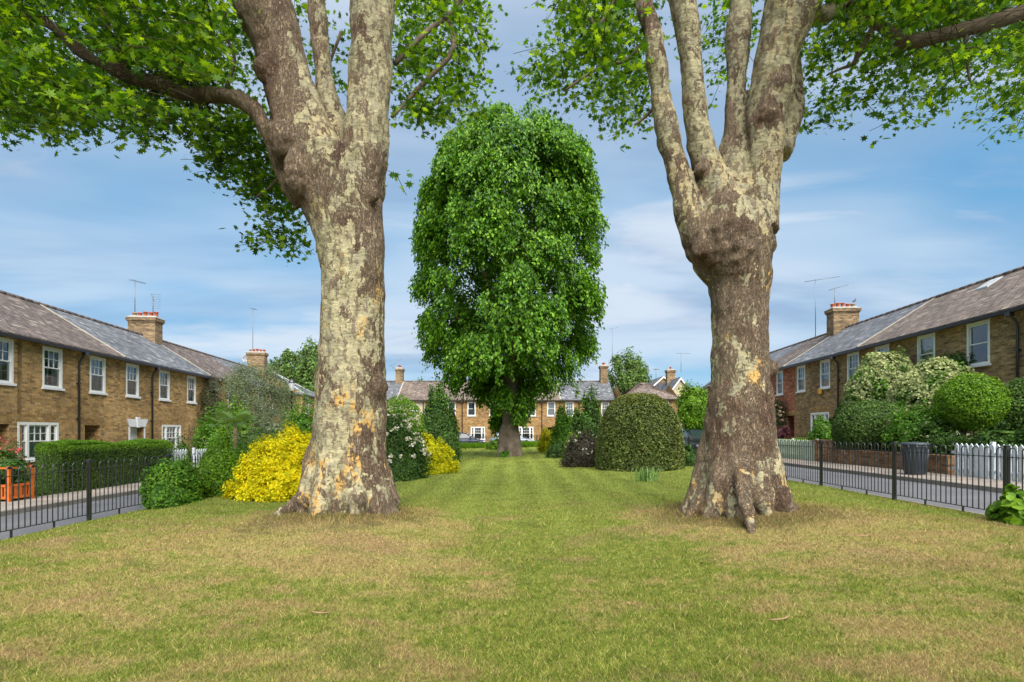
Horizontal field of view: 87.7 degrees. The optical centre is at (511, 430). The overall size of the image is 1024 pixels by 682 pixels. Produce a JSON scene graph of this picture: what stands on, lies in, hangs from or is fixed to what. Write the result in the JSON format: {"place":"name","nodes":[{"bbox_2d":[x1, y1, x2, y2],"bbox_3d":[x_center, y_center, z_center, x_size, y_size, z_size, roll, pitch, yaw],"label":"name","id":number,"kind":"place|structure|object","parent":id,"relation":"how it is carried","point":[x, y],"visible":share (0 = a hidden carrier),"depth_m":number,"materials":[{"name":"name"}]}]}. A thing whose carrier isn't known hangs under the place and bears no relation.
{"place":"outdoors","nodes":[
{"label":"outdoors","id":0,"kind":"place"},
{"bbox_2d":[0,318,32,459],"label":"brick house","id":1,"kind":"structure","parent":0,"point":[11,336],"depth_m":18.16,"materials":[{"name":"brown brick"}]},
{"bbox_2d":[0,337,16,385],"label":"window","id":2,"kind":"structure","parent":1,"relation":"in","point":[9,381],"depth_m":18.11,"materials":[{"name":"white paint"}]},
{"bbox_2d":[0,290,128,478],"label":"brick house","id":3,"kind":"structure","parent":0,"point":[70,380],"depth_m":20.93,"materials":[{"name":"brown brick"}]},
{"bbox_2d":[17,422,58,461],"bbox_3d":[-17.221,0.408,19.344,0.265,1.415,2.000,0,0,-6],"label":"window","id":4,"kind":"structure","parent":3,"relation":"in","point":[33,433],"depth_m":19.23,"materials":[{"name":"white paint"}]},
{"bbox_2d":[41,346,64,390],"bbox_3d":[-17.286,-2.318,19.994,0.265,1.585,1.080,0,0,-6],"label":"window","id":5,"kind":"structure","parent":3,"relation":"in","point":[56,376],"depth_m":20.22,"materials":[{"name":"white paint"}]},
{"bbox_2d":[89,355,107,394],"bbox_3d":[-17.536,-2.318,22.494,0.265,1.585,1.080,0,0,-6],"label":"window","id":6,"kind":"structure","parent":3,"relation":"in","point":[97,381],"depth_m":22.64,"materials":[{"name":"white paint"}]},
{"bbox_2d":[42,303,188,452],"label":"brick house","id":7,"kind":"structure","parent":0,"point":[150,393],"depth_m":26.27,"materials":[{"name":"brown brick"}]},
{"bbox_2d":[125,363,140,398],"bbox_3d":[-17.776,-2.318,24.894,0.265,1.585,1.080,0,0,-6],"label":"window","id":8,"kind":"structure","parent":7,"relation":"in","point":[132,386],"depth_m":25.04,"materials":[{"name":"white paint"}]},
{"bbox_2d":[159,370,170,401],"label":"window","id":9,"kind":"structure","parent":7,"relation":"in","point":[162,373],"depth_m":27.74,"materials":[{"name":"white paint"}]},
{"bbox_2d":[162,425,180,448],"bbox_3d":[-18.149,0.365,28.291,0.202,1.330,1.900,0,0,-6],"label":"window","id":10,"kind":"structure","parent":7,"relation":"in","point":[174,432],"depth_m":28.69,"materials":[{"name":"white paint"}]},
{"bbox_2d":[170,342,259,425],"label":"brick house","id":11,"kind":"structure","parent":0,"point":[205,359],"depth_m":36.41,"materials":[{"name":"brown brick"}]},
{"bbox_2d":[208,354,276,423],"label":"brick house","id":12,"kind":"structure","parent":0,"point":[225,362],"depth_m":41.35,"materials":[{"name":"brown brick"}]},
{"bbox_2d":[425,381,463,432],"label":"brick house","id":13,"kind":"structure","parent":0,"point":[457,404],"depth_m":56.00,"materials":[{"name":"brown brick"}]},
{"bbox_2d":[461,381,501,441],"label":"brick house","id":14,"kind":"structure","parent":0,"point":[475,423],"depth_m":56.00,"materials":[{"name":"brown brick"}]},
{"bbox_2d":[471,427,484,439],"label":"window","id":15,"kind":"structure","parent":14,"relation":"in","point":[473,430],"depth_m":55.99,"materials":[{"name":"white paint"}]},
{"bbox_2d":[0,465,1001,539],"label":"road","id":16,"kind":"structure","parent":0,"point":[23,531],"depth_m":11.54,"materials":[{"name":"grey asphalt"}]},
{"bbox_2d":[457,433,485,443],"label":"parked car","id":17,"kind":"object","parent":16,"relation":"on","point":[464,436],"visible":0.13,"depth_m":47.64,"materials":[{"name":"blue paint"}]},
{"bbox_2d":[1,462,1017,516],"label":"kerb","id":18,"kind":"structure","parent":16,"relation":"on","point":[964,485],"depth_m":13.01,"materials":[{"name":"concrete"}]},
{"bbox_2d":[682,429,703,449],"bbox_3d":[9.250,0.644,26.500,2.000,1.490,4.160,0,0,0],"label":"parked car","id":19,"kind":"object","parent":16,"relation":"on","point":[693,433],"visible":0.02,"depth_m":25.91,"materials":[{"name":"black paint"}]},
{"bbox_2d":[0,447,1023,681],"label":"lawn","id":20,"kind":"structure","parent":0,"point":[513,572],"depth_m":4.92,"materials":[{"name":"green plant"}]},
{"bbox_2d":[138,455,202,509],"bbox_3d":[-7.286,1.102,11.418,1.227,1.141,1.256,0,0,0],"label":"garden shrub","id":21,"kind":"object","parent":20,"relation":"on","point":[174,485],"visible":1,"depth_m":11.11,"materials":[{"name":"green plant"}]},
{"bbox_2d":[181,453,210,499],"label":"garden shrub","id":22,"kind":"object","parent":20,"relation":"on","point":[205,482],"visible":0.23,"depth_m":12.02,"materials":[{"name":"green plant"}]},
{"bbox_2d":[194,437,243,497],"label":"round shrub","id":23,"kind":"object","parent":20,"relation":"on","point":[218,462],"visible":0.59,"depth_m":12.60,"materials":[{"name":"green plant"}]},
{"bbox_2d":[0,0,507,517],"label":"plane tree","id":24,"kind":"object","parent":20,"relation":"on","point":[324,158],"visible":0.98,"depth_m":8.14,"materials":[{"name":"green plant"}]},
{"bbox_2d":[229,424,279,457],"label":"round shrub","id":25,"kind":"object","parent":20,"relation":"on","point":[245,448],"visible":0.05,"depth_m":14.53,"materials":[{"name":"green plant"}]},
{"bbox_2d":[221,419,311,502],"bbox_3d":[-5.074,0.655,12.060,2.845,1.840,2.248,0,0,0],"label":"golden shrub","id":26,"kind":"object","parent":20,"relation":"on","point":[269,469],"visible":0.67,"depth_m":11.43,"materials":[{"name":"yellow plant"}]},
{"bbox_2d":[387,394,426,434],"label":"clipped shrub","id":27,"kind":"object","parent":20,"relation":"on","point":[404,408],"visible":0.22,"depth_m":20.78,"materials":[{"name":"green plant"}]},
{"bbox_2d":[386,412,433,481],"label":"flowering shrub","id":28,"kind":"object","parent":20,"relation":"on","point":[407,456],"visible":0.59,"depth_m":15.47,"materials":[{"name":"green plant"}]},
{"bbox_2d":[416,430,460,474],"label":"golden shrub","id":29,"kind":"object","parent":20,"relation":"on","point":[442,457],"visible":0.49,"depth_m":17.95,"materials":[{"name":"yellow plant"}]},
{"bbox_2d":[421,377,460,458],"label":"conical shrub","id":30,"kind":"object","parent":20,"relation":"on","point":[439,402],"visible":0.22,"depth_m":24.87,"materials":[{"name":"green plant"}]},
{"bbox_2d":[419,410,465,461],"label":"garden shrub","id":31,"kind":"object","parent":20,"relation":"on","point":[440,430],"visible":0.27,"depth_m":23.77,"materials":[{"name":"green plant"}]},
{"bbox_2d":[459,442,490,448],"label":"tall grass","id":32,"kind":"structure","parent":20,"relation":"on","point":[473,445],"depth_m":44.00,"materials":[{"name":"green plant"}]},
{"bbox_2d":[486,437,497,449],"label":"garden shrub","id":33,"kind":"object","parent":20,"relation":"on","point":[493,444],"visible":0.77,"depth_m":39.73,"materials":[{"name":"green plant"}]},
{"bbox_2d":[407,99,610,456],"bbox_3d":[-0.137,-7.718,28.886,10.614,18.575,10.488,0,0,-25],"label":"lime tree","id":34,"kind":"object","parent":20,"relation":"on","point":[502,334],"visible":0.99,"depth_m":25.97,"materials":[{"name":"green plant"}]},
{"bbox_2d":[537,427,554,451],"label":"golden shrub","id":35,"kind":"object","parent":20,"relation":"on","point":[544,437],"visible":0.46,"depth_m":33.63,"materials":[{"name":"yellow plant"}]},
{"bbox_2d":[543,440,563,457],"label":"garden shrub","id":36,"kind":"object","parent":20,"relation":"on","point":[556,449],"visible":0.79,"depth_m":26.82,"materials":[{"name":"green plant"}]},
{"bbox_2d":[548,401,574,445],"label":"garden shrub","id":37,"kind":"object","parent":20,"relation":"on","point":[560,431],"visible":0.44,"depth_m":30.60,"materials":[{"name":"green plant"}]},
{"bbox_2d":[559,427,597,466],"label":"purple shrub","id":38,"kind":"object","parent":20,"relation":"on","point":[579,451],"visible":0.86,"depth_m":19.94,"materials":[{"name":"grey plant"}]},
{"bbox_2d":[569,383,601,442],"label":"garden shrub","id":39,"kind":"object","parent":20,"relation":"on","point":[589,416],"visible":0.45,"depth_m":24.73,"materials":[{"name":"green plant"}]},
{"bbox_2d":[594,392,685,471],"bbox_3d":[4.416,0.028,18.585,3.049,2.742,3.050,0,0,0],"label":"dome topiary","id":40,"kind":"object","parent":20,"relation":"on","point":[635,429],"visible":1,"depth_m":17.50,"materials":[{"name":"green plant"}]},
{"bbox_2d":[631,465,663,481],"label":"leaf clump","id":41,"kind":"object","parent":20,"relation":"on","point":[648,475],"visible":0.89,"depth_m":13.96,"materials":[{"name":"green plant"}]},
{"bbox_2d":[684,444,696,465],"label":"shrub","id":42,"kind":"object","parent":20,"relation":"on","point":[690,453],"visible":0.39,"depth_m":19.14,"materials":[{"name":"green plant"}]},
{"bbox_2d":[504,0,1023,533],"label":"plane tree","id":43,"kind":"object","parent":20,"relation":"on","point":[726,204],"visible":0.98,"depth_m":8.02,"materials":[{"name":"brown plant"}]},
{"bbox_2d":[985,484,1023,525],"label":"broad leaved plant","id":44,"kind":"object","parent":20,"relation":"on","point":[1009,503],"visible":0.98,"depth_m":7.71,"materials":[{"name":"green plant"}]},
{"bbox_2d":[0,0,1023,389],"label":"sky","id":45,"kind":"structure","parent":0,"point":[922,213],"materials":[{"name":"blue"}]},
{"bbox_2d":[1,458,1023,509],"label":"pavement","id":46,"kind":"structure","parent":0,"point":[964,480],"depth_m":13.81,"materials":[{"name":"concrete"}]},
{"bbox_2d":[0,465,33,501],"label":"slatted planter","id":47,"kind":"object","parent":46,"relation":"on","point":[9,491],"visible":0.73,"depth_m":12.58,"materials":[{"name":"orange wood"}]},
{"bbox_2d":[0,456,27,500],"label":"camellia","id":48,"kind":"object","parent":47,"relation":"in","point":[14,462],"visible":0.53,"depth_m":12.63,"materials":[{"name":"green plant"}]},
{"bbox_2d":[34,438,174,496],"bbox_3d":[-12.191,0.991,16.298,0.820,1.523,4.844,0,0,0],"label":"clipped hedge","id":49,"kind":"object","parent":46,"relation":"on","point":[61,452],"visible":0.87,"depth_m":15.16,"materials":[{"name":"green plant"}]},
{"bbox_2d":[213,361,304,425],"bbox_3d":[-12.074,-0.783,25.512,3.738,5.082,4.034,0,0,31],"label":"olive tree","id":50,"kind":"object","parent":46,"relation":"on","point":[242,382],"visible":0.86,"depth_m":25.18,"materials":[{"name":"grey plant"}]},
{"bbox_2d":[900,442,930,474],"bbox_3d":[11.151,0.757,14.776,0.680,0.885,0.732,0,0,3],"label":"refuse bin","id":51,"kind":"object","parent":46,"relation":"on","point":[910,444],"visible":0.77,"depth_m":14.54,"materials":[{"name":"grey plastic"}]},
{"bbox_2d":[521,440,540,446],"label":"tall grass","id":52,"kind":"structure","parent":0,"point":[528,443],"depth_m":43.97,"materials":[{"name":"green plant"}]},
{"bbox_3d":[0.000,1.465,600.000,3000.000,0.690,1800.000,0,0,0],"label":"ground","id":53,"kind":"structure","parent":0,"visible":0},
{"bbox_2d":[0,436,35,484],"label":"rose bush","id":54,"kind":"object","parent":53,"relation":"on","point":[3,451],"visible":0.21,"depth_m":14.50,"materials":[{"name":"green plant"}]},
{"bbox_2d":[0,453,207,537],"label":"hoop railing","id":55,"kind":"object","parent":53,"relation":"on","point":[89,513],"visible":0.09,"depth_m":9.52,"materials":[{"name":"black metal"}]},
{"bbox_2d":[119,311,225,450],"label":"brick house","id":56,"kind":"structure","parent":53,"relation":"on","point":[145,329],"depth_m":31.21,"materials":[{"name":"brown brick"}]},
{"bbox_2d":[187,375,196,403],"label":"window","id":57,"kind":"structure","parent":56,"relation":"in","point":[191,393],"depth_m":30.54,"materials":[{"name":"white paint"}]},
{"bbox_2d":[193,364,223,442],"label":"wall creeper","id":58,"kind":"object","parent":56,"relation":"attached to","point":[210,398],"depth_m":31.87,"materials":[{"name":"green plant"}]},
{"bbox_2d":[170,449,186,466],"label":"picket gate","id":59,"kind":"structure","parent":53,"relation":"on","point":[180,452],"depth_m":19.09,"materials":[{"name":"white paint"}]},
{"bbox_2d":[173,433,191,463],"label":"garden shrub","id":60,"kind":"object","parent":53,"relation":"on","point":[182,446],"visible":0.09,"depth_m":20.40,"materials":[{"name":"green plant"}]},
{"bbox_2d":[192,448,205,465],"bbox_3d":[-12.019,1.175,21.378,0.162,1.050,2.445,0,0,0],"label":"picket fence","id":61,"kind":"object","parent":53,"relation":"on","point":[195,451],"visible":0.22,"depth_m":20.25,"materials":[{"name":"white paint"}]},
{"bbox_2d":[186,399,231,456],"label":"garden shrub","id":62,"kind":"object","parent":53,"relation":"on","point":[208,436],"visible":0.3,"depth_m":24.35,"materials":[{"name":"green plant"}]},
{"bbox_2d":[213,395,254,453],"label":"garden shrub","id":63,"kind":"object","parent":53,"relation":"on","point":[224,434],"visible":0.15,"depth_m":20.50,"materials":[{"name":"green plant"}]},
{"bbox_2d":[208,410,262,448],"bbox_3d":[-9.846,0.429,19.000,1.833,2.442,1.800,0,0,38],"label":"fan palm","id":64,"kind":"object","parent":53,"relation":"on","point":[246,415],"visible":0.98,"depth_m":18.93,"materials":[{"name":"green plant"}]},
{"bbox_2d":[236,349,284,424],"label":"brick house","id":65,"kind":"structure","parent":53,"relation":"on","point":[257,357],"depth_m":48.87,"materials":[{"name":"brown brick"}]},
{"bbox_2d":[226,400,295,448],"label":"garden shrub","id":66,"kind":"object","parent":53,"relation":"on","point":[269,422],"visible":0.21,"depth_m":19.67,"materials":[{"name":"green plant"}]},
{"bbox_2d":[257,371,314,426],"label":"brick house","id":67,"kind":"structure","parent":53,"relation":"on","point":[297,386],"depth_m":48.37,"materials":[{"name":"brown brick"}]},
{"bbox_2d":[267,348,306,382],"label":"background tree","id":68,"kind":"object","parent":53,"relation":"on","point":[288,359],"visible":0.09,"depth_m":70.52,"materials":[{"name":"green plant"}]},
{"bbox_2d":[275,385,314,439],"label":"garden shrub","id":69,"kind":"object","parent":53,"relation":"on","point":[301,422],"visible":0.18,"depth_m":21.26,"materials":[{"name":"green plant"}]},
{"bbox_2d":[292,335,317,392],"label":"background tree","id":70,"kind":"object","parent":53,"relation":"on","point":[303,376],"visible":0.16,"depth_m":67.72,"materials":[{"name":"green plant"}]},
{"bbox_2d":[387,365,429,428],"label":"brick house","id":71,"kind":"structure","parent":53,"relation":"on","point":[416,391],"depth_m":57.67,"materials":[{"name":"brown brick"}]},
{"bbox_2d":[519,384,559,440],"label":"brick house","id":72,"kind":"structure","parent":53,"relation":"on","point":[545,413],"depth_m":56.00,"materials":[{"name":"brown brick"}]},
{"bbox_2d":[547,402,554,415],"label":"window","id":73,"kind":"structure","parent":72,"relation":"in","point":[550,405],"depth_m":56.15,"materials":[{"name":"white paint"}]},
{"bbox_2d":[557,363,614,427],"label":"brick house","id":74,"kind":"structure","parent":53,"relation":"on","point":[604,393],"depth_m":57.07,"materials":[{"name":"brown brick"}]},
{"bbox_2d":[608,346,647,393],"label":"background tree","id":75,"kind":"object","parent":53,"relation":"on","point":[626,379],"visible":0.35,"depth_m":74.81,"materials":[{"name":"green plant"}]},
{"bbox_2d":[614,352,651,385],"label":"background tree","id":76,"kind":"object","parent":53,"relation":"on","point":[644,368],"visible":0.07,"depth_m":79.28,"materials":[{"name":"green plant"}]},
{"bbox_2d":[613,382,678,427],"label":"brick house","id":77,"kind":"structure","parent":53,"relation":"on","point":[669,395],"depth_m":54.91,"materials":[{"name":"brown brick"}]},
{"bbox_2d":[656,367,684,428],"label":"gabled house","id":78,"kind":"structure","parent":53,"relation":"on","point":[673,382],"depth_m":60.42,"materials":[{"name":"white paint"}]},
{"bbox_2d":[673,379,707,429],"bbox_3d":[9.256,-0.594,26.968,2.145,4.030,2.158,0,0,0],"label":"garden tree","id":79,"kind":"object","parent":53,"relation":"on","point":[691,408],"visible":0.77,"depth_m":26.48,"materials":[{"name":"green plant"}]},
{"bbox_2d":[776,425,789,439],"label":"maroon shrub","id":80,"kind":"object","parent":53,"relation":"on","point":[783,432],"visible":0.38,"depth_m":26.64,"materials":[{"name":"purple plant"}]},
{"bbox_2d":[770,339,806,360],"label":"roof","id":81,"kind":"structure","parent":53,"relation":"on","point":[777,354],"depth_m":38.80,"materials":[{"name":"grey stone"}]},
{"bbox_2d":[777,438,818,460],"bbox_3d":[11.869,0.810,22.677,0.162,0.980,3.845,0,0,0],"label":"picket fence","id":82,"kind":"object","parent":53,"relation":"on","point":[802,451],"visible":0.41,"depth_m":21.94,"materials":[{"name":"green paint"}]},
{"bbox_2d":[770,303,861,439],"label":"brick house","id":83,"kind":"structure","parent":53,"relation":"on","point":[842,318],"depth_m":32.77,"materials":[{"name":"brown brick"}]},
{"bbox_2d":[775,370,782,395],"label":"window","id":84,"kind":"structure","parent":83,"relation":"in","point":[781,372],"depth_m":34.15,"materials":[{"name":"white paint"}]},
{"bbox_2d":[774,397,789,438],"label":"climbing rose","id":85,"kind":"object","parent":83,"relation":"attached to","point":[781,421],"visible":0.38,"depth_m":32.87,"materials":[{"name":"green plant"}]},
{"bbox_2d":[807,414,831,440],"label":"garden shrub","id":86,"kind":"object","parent":53,"relation":"on","point":[820,430],"visible":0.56,"depth_m":22.72,"materials":[{"name":"green plant"}]},
{"bbox_2d":[789,304,909,439],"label":"brick house","id":87,"kind":"structure","parent":53,"relation":"on","point":[819,367],"depth_m":29.32,"materials":[{"name":"brown brick"}]},
{"bbox_2d":[795,365,805,392],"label":"window","id":88,"kind":"structure","parent":87,"relation":"in","point":[802,367],"depth_m":31.37,"materials":[{"name":"white paint"}]},
{"bbox_2d":[811,412,828,431],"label":"window","id":89,"kind":"structure","parent":87,"relation":"in","point":[825,414],"depth_m":29.34,"materials":[{"name":"white paint"}]},
{"bbox_2d":[818,358,830,389],"bbox_3d":[16.813,-3.008,28.546,0.265,1.585,1.080,0,0,3],"label":"window","id":90,"kind":"structure","parent":87,"relation":"in","point":[824,378],"depth_m":28.76,"materials":[{"name":"white paint"}]},
{"bbox_2d":[684,436,1023,516],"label":"hoop railing","id":91,"kind":"object","parent":53,"relation":"on","point":[1006,449],"visible":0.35,"depth_m":10.18,"materials":[{"name":"black metal"}]},
{"bbox_2d":[828,397,908,451],"bbox_3d":[12.856,-0.091,19.005,2.667,2.208,2.716,0,0,0],"label":"clipped shrub","id":92,"kind":"object","parent":53,"relation":"on","point":[864,421],"visible":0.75,"depth_m":18.37,"materials":[{"name":"green plant"}]},
{"bbox_2d":[838,345,915,411],"bbox_3d":[15.633,-1.214,22.573,2.686,4.544,3.992,0,0,0],"label":"climbing hydrangea","id":93,"kind":"object","parent":53,"relation":"on","point":[875,375],"visible":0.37,"depth_m":21.93,"materials":[{"name":"green plant"}]},
{"bbox_2d":[812,440,954,474],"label":"garden wall","id":94,"kind":"structure","parent":53,"relation":"on","point":[890,459],"depth_m":17.63,"materials":[{"name":"brick"}]},
{"bbox_2d":[787,479,985,515],"bbox_3d":[-0.100,1.596,20.000,15.440,0.508,52.000,0,0,0],"label":"lawn edging","id":95,"kind":"object","parent":53,"relation":"on","point":[901,499],"depth_m":10.17,"materials":[{"name":"stone"}]},
{"bbox_2d":[880,403,945,452],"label":"garden shrub","id":96,"kind":"object","parent":53,"relation":"on","point":[904,428],"visible":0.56,"depth_m":16.59,"materials":[{"name":"green plant"}]},
{"bbox_2d":[835,276,992,398],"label":"brick house","id":97,"kind":"structure","parent":53,"relation":"on","point":[886,336],"depth_m":24.20,"materials":[{"name":"brown brick"}]},
{"bbox_2d":[847,351,858,380],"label":"window","id":98,"kind":"structure","parent":97,"relation":"in","point":[855,355],"depth_m":26.21,"materials":[{"name":"white paint"}]},
{"bbox_2d":[884,356,978,445],"bbox_3d":[15.308,-0.924,19.661,2.696,3.570,4.194,0,0,0],"label":"climbing hydrangea","id":99,"kind":"object","parent":53,"relation":"on","point":[918,383],"visible":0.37,"depth_m":18.88,"materials":[{"name":"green plant"}]},
{"bbox_2d":[911,415,971,454],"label":"garden shrub","id":100,"kind":"object","parent":53,"relation":"on","point":[950,436],"visible":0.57,"depth_m":15.60,"materials":[{"name":"green plant"}]},
{"bbox_2d":[901,266,1023,439],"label":"brick house","id":101,"kind":"structure","parent":53,"relation":"on","point":[973,320],"depth_m":19.34,"materials":[{"name":"brown brick"}]},
{"bbox_2d":[917,332,934,362],"bbox_3d":[16.474,-3.050,21.096,0.202,1.500,0.980,0,0,3],"label":"window","id":102,"kind":"structure","parent":101,"relation":"in","point":[928,339],"depth_m":21.27,"materials":[{"name":"white paint"}]},
{"bbox_2d":[939,348,981,371],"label":"wall creeper","id":103,"kind":"object","parent":101,"relation":"attached to","point":[958,356],"depth_m":19.23,"materials":[{"name":"green plant"}]},
{"bbox_2d":[967,319,990,367],"bbox_3d":[16.279,-3.008,18.598,0.190,1.585,1.080,0,0,3],"label":"window","id":104,"kind":"structure","parent":101,"relation":"in","point":[969,326],"depth_m":18.70,"materials":[{"name":"white paint"}]},
{"bbox_2d":[930,370,1012,440],"bbox_3d":[13.423,-0.275,15.587,1.830,2.956,1.899,0,0,0],"label":"ball topiary","id":105,"kind":"object","parent":53,"relation":"on","point":[969,401],"visible":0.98,"depth_m":15.11,"materials":[{"name":"green plant"}]},
{"bbox_2d":[952,442,1023,481],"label":"picket fence","id":106,"kind":"object","parent":53,"relation":"on","point":[993,446],"visible":0.69,"depth_m":13.35,"materials":[{"name":"white paint"}]},
{"bbox_2d":[958,421,1023,476],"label":"garden shrub","id":107,"kind":"object","parent":53,"relation":"on","point":[1011,439],"visible":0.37,"depth_m":13.77,"materials":[{"name":"green plant"}]},
{"bbox_2d":[987,377,1023,436],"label":"ball topiary","id":108,"kind":"object","parent":53,"relation":"on","point":[1015,417],"visible":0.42,"depth_m":14.92,"materials":[{"name":"green plant"}]},
{"bbox_2d":[1004,298,1023,377],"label":"brick house","id":109,"kind":"structure","parent":53,"relation":"on","point":[1018,307],"depth_m":16.96,"materials":[{"name":"brown brick"}]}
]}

